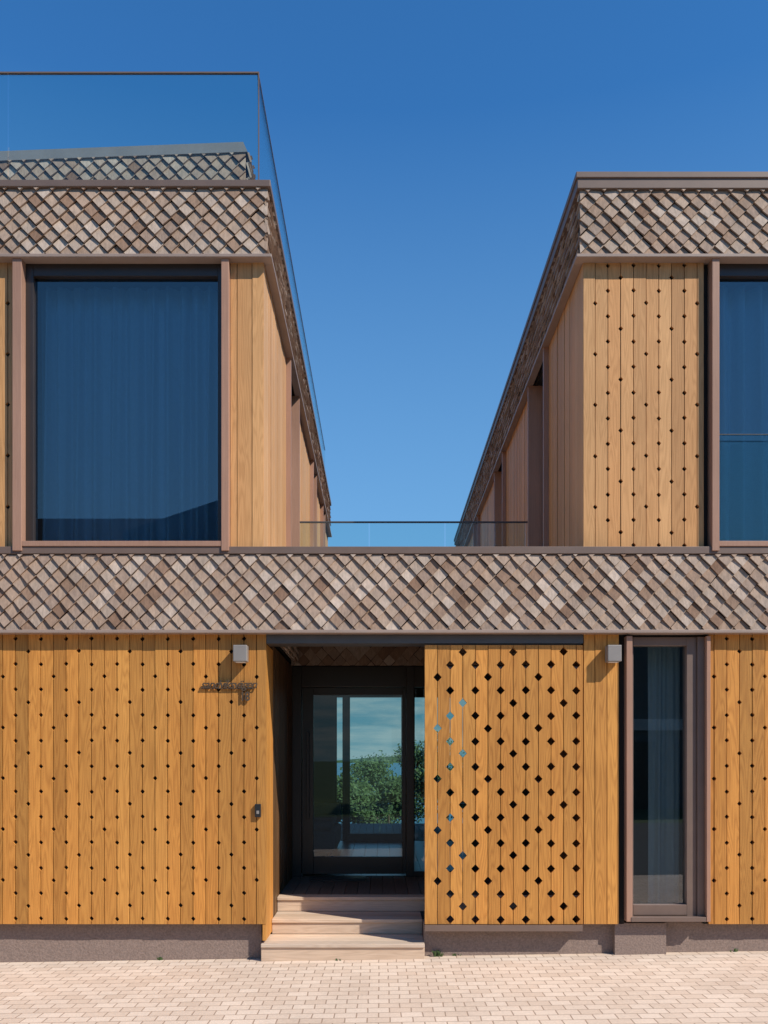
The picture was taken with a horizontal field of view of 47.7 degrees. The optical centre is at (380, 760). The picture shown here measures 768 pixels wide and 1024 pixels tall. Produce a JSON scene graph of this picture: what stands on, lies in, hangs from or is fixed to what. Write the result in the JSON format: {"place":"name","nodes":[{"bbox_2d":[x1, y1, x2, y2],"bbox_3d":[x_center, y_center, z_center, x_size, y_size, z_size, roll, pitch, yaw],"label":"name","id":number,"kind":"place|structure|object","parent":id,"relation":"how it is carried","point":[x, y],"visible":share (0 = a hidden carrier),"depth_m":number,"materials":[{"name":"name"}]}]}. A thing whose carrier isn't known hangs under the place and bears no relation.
{"place":"outdoors","nodes":[
{"label":"outdoors","id":0,"kind":"place"},
{"bbox_2d":[22,541,220,546],"bbox_3d":[-2.066,-1.737,6.978,1.595,0.042,0.075,0,0,0],"label":"window sill","id":1,"kind":"structure","parent":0,"point":[121,543],"depth_m":6.94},
{"bbox_2d":[26,264,220,540],"bbox_3d":[-2.066,-2.866,7.062,1.595,2.311,0.095,0,0,0],"label":"window frame","id":2,"kind":"object","parent":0,"point":[36,274],"visible":0.57,"depth_m":7.01,"materials":[{"name":"black metal"}]},
{"bbox_2d":[0,180,330,505],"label":"roof coping","id":3,"kind":"object","parent":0,"point":[137,184],"visible":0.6,"depth_m":6.94,"materials":[{"name":"brown metal"}]},
{"bbox_2d":[263,645,272,940],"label":"entrance side cladding","id":4,"kind":"structure","parent":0,"point":[267,929],"depth_m":7.22,"materials":[{"name":"brown wood"}]},
{"bbox_2d":[270,647,291,916],"bbox_3d":[-0.933,0.230,8.296,0.029,2.440,1.646,0,0,0],"label":"entrance side panelling","id":5,"kind":"object","parent":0,"point":[282,771],"visible":0.64,"depth_m":8.11,"materials":[{"name":"brown wood"}]},
{"bbox_2d":[337,756,424,762],"bbox_3d":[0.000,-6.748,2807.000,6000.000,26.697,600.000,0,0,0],"label":"distant shore","id":6,"kind":"structure","parent":0,"point":[389,758],"depth_m":2507.00,"materials":[{"name":"green plant"}]},
{"bbox_2d":[0,951,767,1023],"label":"paved forecourt","id":7,"kind":"structure","parent":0,"point":[728,987],"depth_m":6.04,"materials":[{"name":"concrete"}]},
{"bbox_2d":[157,948,737,960],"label":"weeds","id":8,"kind":"object","parent":7,"relation":"on","point":[437,954],"visible":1,"depth_m":7.07,"materials":[{"name":"green plant"}]},
{"bbox_2d":[302,840,465,879],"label":"hall floor","id":9,"kind":"structure","parent":0,"point":[364,848],"depth_m":11.64,"materials":[{"name":"grey wood"}]},
{"bbox_2d":[314,803,340,855],"bbox_3d":[-1.025,0.882,11.650,0.950,0.664,1.500,0,0,0],"label":"hall sofa","id":10,"kind":"object","parent":9,"relation":"on","point":[327,828],"visible":0.4,"depth_m":10.96,"materials":[{"name":"grey fabric"}]},
{"bbox_2d":[0,0,767,759],"label":"sky","id":11,"kind":"structure","parent":0,"point":[428,155],"materials":[{"name":"blue"}]},
{"bbox_2d":[337,763,462,822],"bbox_3d":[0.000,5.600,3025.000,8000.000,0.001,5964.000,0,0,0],"label":"sea","id":12,"kind":"structure","parent":0,"point":[397,770],"depth_m":416.33,"materials":[{"name":"teal liquid"}]},
{"bbox_2d":[340,823,462,839],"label":"garden terrace","id":13,"kind":"structure","parent":0,"point":[383,828],"depth_m":15.91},
{"bbox_2d":[421,781,466,804],"bbox_3d":[1.475,0.810,15.815,1.450,0.860,0.430,0,0,0],"label":"garden bench","id":14,"kind":"object","parent":13,"relation":"on","point":[423,790],"visible":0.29,"depth_m":16.00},
{"bbox_2d":[276,647,527,666],"bbox_3d":[0.340,-1.168,8.225,2.721,0.364,2.050,0,0,0],"label":"frieze backing","id":15,"kind":"object","parent":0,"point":[282,652],"visible":0.11,"depth_m":9.05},
{"bbox_2d":[281,647,528,665],"bbox_3d":[0.344,-1.095,8.133,2.531,0.210,1.826,0,0,0],"label":"entrance shingle frieze","id":16,"kind":"object","parent":15,"relation":"attached to","point":[358,657],"visible":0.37,"depth_m":9.01,"materials":[{"name":"brown wood"}]},
{"bbox_2d":[292,667,528,876],"bbox_3d":[0.349,0.115,9.130,2.541,2.200,0.100,0,0,0],"label":"entrance frame","id":17,"kind":"object","parent":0,"point":[410,679],"visible":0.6,"depth_m":9.08,"materials":[{"name":"black metal"}]},
{"bbox_2d":[302,687,405,873],"bbox_3d":[-0.273,0.208,9.098,1.087,1.954,0.115,0,0,0],"label":"entrance door","id":18,"kind":"structure","parent":17,"relation":"in","point":[312,863],"depth_m":9.10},
{"bbox_2d":[424,644,582,930],"bbox_3d":[0.992,0.192,7.015,1.268,2.353,0.090,0,0,0],"label":"screen frame","id":19,"kind":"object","parent":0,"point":[503,927],"depth_m":6.97,"materials":[{"name":"timber boards"},{"name":"brown metal"}]},
{"bbox_2d":[425,645,582,923],"bbox_3d":[0.997,0.192,7.009,1.273,2.247,0.030,0,0,0],"label":"perforated screen","id":20,"kind":"object","parent":19,"relation":"attached to","point":[562,779],"visible":1,"depth_m":7.00,"materials":[{"name":"brown wood"}]},
{"bbox_2d":[535,644,581,919],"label":"entrance side cladding","id":21,"kind":"structure","parent":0,"point":[551,766],"depth_m":7.67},
{"bbox_2d":[719,264,767,281],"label":"window frame","id":22,"kind":"object","parent":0,"point":[743,272],"depth_m":7.01,"materials":[{"name":"black metal"}]},
{"bbox_2d":[719,541,767,546],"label":"window sill","id":23,"kind":"structure","parent":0,"point":[743,543],"depth_m":6.94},
{"bbox_2d":[719,434,767,434],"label":"juliet rail","id":24,"kind":"object","parent":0,"point":[743,434],"visible":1,"depth_m":6.98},
{"bbox_3d":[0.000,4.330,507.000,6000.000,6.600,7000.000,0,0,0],"label":"ground","id":25,"kind":"structure","parent":0,"visible":0},
{"bbox_2d":[337,767,380,822],"bbox_3d":[-0.879,1.075,23.029,1.853,1.825,1.883,0,0,0],"label":"garden tree","id":26,"kind":"object","parent":25,"relation":"on","point":[363,796],"visible":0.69,"depth_m":22.75,"materials":[{"name":"green plant"}]},
{"bbox_2d":[350,755,392,822],"bbox_3d":[-0.392,1.419,29.163,2.126,3.282,2.150,0,0,43],"label":"garden tree","id":27,"kind":"object","parent":25,"relation":"on","point":[372,774],"visible":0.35,"depth_m":28.51,"materials":[{"name":"green plant"}]},
{"bbox_2d":[350,750,400,822],"bbox_3d":[-0.295,2.469,37.963,2.767,5.888,2.986,0,0,0],"label":"garden tree","id":28,"kind":"object","parent":25,"relation":"on","point":[358,776],"visible":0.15,"depth_m":37.67,"materials":[{"name":"green plant"}]},
{"bbox_2d":[358,772,400,822],"bbox_3d":[0.033,1.196,24.139,1.736,1.804,1.401,0,0,19],"label":"garden tree","id":29,"kind":"object","parent":25,"relation":"on","point":[390,791],"visible":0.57,"depth_m":23.77,"materials":[{"name":"green plant"}]},
{"bbox_2d":[0,919,767,961],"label":"plinth","id":30,"kind":"structure","parent":25,"relation":"on","point":[62,942],"depth_m":7.09,"materials":[{"name":"grey concrete"}]},
{"bbox_2d":[2,635,765,923],"bbox_3d":[0.500,0.150,7.115,14.000,2.340,0.170,0,0,0],"label":"wall backing","id":31,"kind":"object","parent":30,"relation":"on","point":[621,788],"depth_m":7.03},
{"bbox_2d":[0,634,767,923],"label":"ground floor cladding","id":32,"kind":"structure","parent":31,"relation":"attached to","point":[104,753],"depth_m":7.00,"materials":[{"name":"brown wood"}]},
{"bbox_2d":[201,680,256,700],"bbox_3d":[-1.212,-0.564,6.987,0.453,0.168,0.026,0,0,0],"label":"house number sign","id":33,"kind":"object","parent":32,"relation":"attached to","point":[243,686],"visible":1,"depth_m":6.97,"materials":[{"name":"brown metal"}]},
{"bbox_2d":[233,645,247,662],"bbox_3d":[-1.113,-0.853,6.947,0.110,0.136,0.105,0,0,0],"label":"wall lamp","id":34,"kind":"object","parent":32,"relation":"attached to","point":[240,653],"visible":1,"depth_m":6.89,"materials":[{"name":"white metal"}]},
{"bbox_2d":[255,804,260,816],"bbox_3d":[-0.982,0.400,6.982,0.047,0.105,0.032,0,0,0],"label":"intercom panel","id":35,"kind":"object","parent":32,"relation":"attached to","point":[257,810],"visible":1,"depth_m":6.97,"materials":[{"name":"black plastic"}]},
{"bbox_2d":[0,630,767,634],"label":"band drip trim","id":36,"kind":"structure","parent":31,"relation":"attached to","point":[456,632],"depth_m":6.92,"materials":[{"name":"metal"}]},
{"bbox_2d":[266,635,582,646],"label":"entrance lintel","id":37,"kind":"structure","parent":31,"relation":"attached to","point":[347,640],"depth_m":7.00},
{"bbox_2d":[583,634,618,923],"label":"plain cladding panel","id":38,"kind":"structure","parent":31,"relation":"attached to","point":[600,791],"depth_m":7.00,"materials":[{"name":"brown wood"}]},
{"bbox_2d":[605,645,621,662],"bbox_3d":[1.863,-0.853,6.947,0.110,0.136,0.105,0,0,0],"label":"wall lamp","id":39,"kind":"object","parent":38,"relation":"attached to","point":[613,653],"visible":1,"depth_m":6.89,"materials":[{"name":"white metal"}]},
{"bbox_2d":[632,637,704,916],"bbox_3d":[2.318,0.145,7.060,0.595,2.290,0.120,0,0,0],"label":"narrow window frame","id":40,"kind":"object","parent":31,"relation":"attached to","point":[693,904],"visible":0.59,"depth_m":7.02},
{"bbox_2d":[624,636,710,921],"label":"window side boards","id":41,"kind":"object","parent":40,"relation":"attached to","point":[627,778],"depth_m":6.96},
{"bbox_2d":[631,915,705,921],"bbox_3d":[2.311,1.271,7.000,0.600,0.037,0.100,0,0,0],"label":"narrow window sill","id":42,"kind":"structure","parent":40,"relation":"attached to","point":[659,918],"depth_m":6.95,"materials":[{"name":"metal"}]},
{"bbox_2d":[633,647,682,902],"bbox_3d":[2.332,0.110,7.575,0.935,2.420,0.750,0,0,0],"label":"narrow window reveal","id":43,"kind":"object","parent":30,"relation":"on","point":[640,774],"visible":0.05,"depth_m":7.90,"materials":[{"name":"paint"}]},
{"bbox_2d":[648,647,679,902],"bbox_3d":[2.390,0.115,7.299,0.268,2.270,0.067,0,0,-4],"label":"linen curtain","id":44,"kind":"object","parent":43,"relation":"hanging from","point":[663,767],"visible":0.89,"depth_m":7.30,"materials":[{"name":"white fabric"}]},
{"bbox_2d":[314,688,462,849],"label":"hall walls","id":45,"kind":"structure","parent":25,"relation":"on","point":[324,748],"depth_m":13.20,"materials":[{"name":"paint"}]},
{"bbox_2d":[335,697,414,840],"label":"garden window frames","id":46,"kind":"structure","parent":45,"relation":"attached to","point":[374,836],"depth_m":13.17,"materials":[{"name":"black metal"}]},
{"bbox_2d":[381,740,424,822],"bbox_3d":[1.101,1.369,30.912,1.711,4.312,2.592,0,0,22],"label":"garden tree","id":47,"kind":"object","parent":25,"relation":"on","point":[417,757],"visible":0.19,"depth_m":30.72,"materials":[{"name":"green plant"}]},
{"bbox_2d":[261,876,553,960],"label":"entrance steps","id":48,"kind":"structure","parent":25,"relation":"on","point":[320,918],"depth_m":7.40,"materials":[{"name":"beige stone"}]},
{"bbox_2d":[415,730,464,819],"bbox_3d":[2.175,1.184,30.926,3.757,4.660,3.394,0,0,-18],"label":"garden tree","id":49,"kind":"object","parent":25,"relation":"on","point":[419,796],"visible":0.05,"depth_m":30.41,"materials":[{"name":"green plant"}]},
{"bbox_2d":[415,760,465,817],"bbox_3d":[1.780,0.815,21.961,2.504,2.055,2.020,0,0,19],"label":"garden tree","id":50,"kind":"object","parent":25,"relation":"on","point":[419,777],"visible":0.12,"depth_m":21.63,"materials":[{"name":"green plant"}]},
{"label":"end walls","id":51,"kind":"object","parent":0,"visible":0},
{"bbox_3d":[0.500,-1.240,11.250,14.000,0.420,8.501,0,0,0],"label":"ceiling slab","id":52,"kind":"object","parent":51,"relation":"on","visible":0},
{"bbox_2d":[0,555,765,629],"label":"band backing","id":53,"kind":"object","parent":52,"relation":"on","point":[400,593],"visible":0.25,"depth_m":7.00,"materials":[{"name":"wood"}]},
{"bbox_2d":[0,554,767,629],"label":"shingle band","id":54,"kind":"object","parent":53,"relation":"attached to","point":[76,593],"visible":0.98,"depth_m":6.96,"materials":[{"name":"brown wood"}]},
{"bbox_2d":[0,547,767,554],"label":"terrace edge coping","id":55,"kind":"object","parent":53,"relation":"on","point":[389,550],"visible":0.5,"depth_m":6.95,"materials":[{"name":"brown metal"}]},
{"bbox_2d":[12,258,230,550],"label":"window side boards","id":56,"kind":"object","parent":55,"relation":"on","point":[18,401],"depth_m":6.93,"materials":[{"name":"brown wood"}]},
{"bbox_2d":[0,263,703,546],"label":"cladding","id":57,"kind":"structure","parent":55,"relation":"on","point":[669,406],"depth_m":7.00,"materials":[{"name":"brown wood"}]},
{"bbox_3d":[0.339,0.200,8.160,2.921,2.800,1.920,0,0,0],"label":"entrance side","id":58,"kind":"object","parent":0,"visible":0},
{"bbox_2d":[437,667,577,897],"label":"screen rails","id":59,"kind":"object","parent":58,"relation":"attached to","point":[500,896],"visible":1,"depth_m":7.03,"materials":[{"name":"metal"}]},
{"bbox_3d":[0.500,-1.540,12.950,14.000,0.160,11.300,0,0,0],"label":"roof terrace deck","id":60,"kind":"object","parent":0,"visible":0},
{"bbox_2d":[7,303,292,540],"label":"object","id":61,"kind":"object","parent":60,"relation":"on","point":[39,524],"visible":0.06,"depth_m":15.45,"materials":[{"name":"black"}]},
{"bbox_2d":[38,282,217,507],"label":"roof slab","id":62,"kind":"structure","parent":61,"relation":"on","point":[145,286],"depth_m":8.27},
{"bbox_2d":[0,142,255,179],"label":"roof pavilion","id":63,"kind":"structure","parent":62,"relation":"on","point":[218,161],"depth_m":7.96,"materials":[{"name":"brown wood"}]},
{"bbox_2d":[41,285,217,540],"bbox_3d":[-2.050,-2.803,7.263,1.595,2.290,0.183,0,0,0],"label":"curtain","id":64,"kind":"object","parent":61,"relation":"hanging from","point":[130,414],"visible":0.73,"depth_m":7.26,"materials":[{"name":"blue fabric"}]},
{"bbox_2d":[0,191,294,395],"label":"band backing","id":65,"kind":"object","parent":61,"relation":"attached to","point":[292,390],"visible":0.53,"depth_m":7.00,"materials":[{"name":"black"}]},
{"bbox_2d":[0,187,330,525],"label":"roof shingle band","id":66,"kind":"object","parent":65,"relation":"attached to","point":[242,209],"visible":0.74,"depth_m":6.96,"materials":[{"name":"wood"}]},
{"bbox_2d":[0,72,324,449],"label":"roof balustrade","id":67,"kind":"object","parent":61,"relation":"on","point":[132,73],"visible":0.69,"depth_m":7.02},
{"bbox_2d":[0,254,331,536],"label":"drip trim","id":68,"kind":"structure","parent":61,"relation":"attached to","point":[266,260],"depth_m":6.99,"materials":[{"name":"brown metal"}]},
{"bbox_2d":[231,263,263,546],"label":"plain cladding","id":69,"kind":"structure","parent":61,"relation":"attached to","point":[247,404],"depth_m":7.00,"materials":[{"name":"brown wood"}]},
{"bbox_2d":[264,265,327,546],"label":"side cladding","id":70,"kind":"structure","parent":61,"relation":"attached to","point":[274,444],"depth_m":7.87,"materials":[{"name":"brown wood"}]},
{"bbox_2d":[286,358,324,546],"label":"side window boards","id":71,"kind":"object","parent":61,"relation":"attached to","point":[292,471],"visible":0.27,"depth_m":9.56,"materials":[{"name":"brown wood"}]},
{"bbox_2d":[300,521,527,522],"bbox_3d":[0.350,-2.137,9.636,2.574,1.034,0.028,0,0,0],"label":"terrace balustrade","id":72,"kind":"object","parent":60,"relation":"on","point":[413,521],"visible":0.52,"depth_m":9.62,"materials":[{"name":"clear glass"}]},
{"bbox_2d":[500,265,707,546],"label":"wall","id":73,"kind":"structure","parent":60,"relation":"on","point":[539,382],"depth_m":7.03,"materials":[{"name":"black"}]},
{"bbox_2d":[473,347,548,546],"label":"side window boards","id":74,"kind":"object","parent":73,"relation":"attached to","point":[538,466],"visible":0.27,"depth_m":9.30,"materials":[{"name":"brown wood"}]},
{"bbox_2d":[467,264,582,546],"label":"side cladding","id":75,"kind":"structure","parent":73,"relation":"attached to","point":[566,437],"depth_m":7.87,"materials":[{"name":"brown wood"}]},
{"bbox_2d":[463,254,767,546],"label":"drip trim","id":76,"kind":"structure","parent":73,"relation":"attached to","point":[581,259],"depth_m":7.07,"materials":[{"name":"brown metal"}]},
{"bbox_2d":[496,193,767,470],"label":"band backing","id":77,"kind":"object","parent":73,"relation":"attached to","point":[541,367],"visible":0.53,"depth_m":7.00,"materials":[{"name":"brown wood"}]},
{"bbox_2d":[455,189,767,546],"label":"roof shingle band","id":78,"kind":"object","parent":77,"relation":"attached to","point":[603,232],"visible":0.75,"depth_m":6.97,"materials":[{"name":"brown wood"}]},
{"bbox_2d":[707,258,718,550],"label":"window side boards","id":79,"kind":"object","parent":73,"relation":"attached to","point":[713,404],"depth_m":6.93,"materials":[{"name":"brown wood"}]},
{"bbox_2d":[719,285,767,540],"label":"curtain","id":80,"kind":"object","parent":73,"relation":"hanging from","point":[743,409],"visible":0.59,"depth_m":7.24,"materials":[{"name":"blue fabric"}]},
{"bbox_2d":[719,282,767,291],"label":"roof slab","id":81,"kind":"structure","parent":73,"relation":"on","point":[731,286],"depth_m":8.33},
{"bbox_2d":[454,172,767,544],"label":"roof coping","id":82,"kind":"object","parent":81,"relation":"on","point":[689,181],"visible":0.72,"depth_m":6.94,"materials":[{"name":"brown metal"}]}
]}

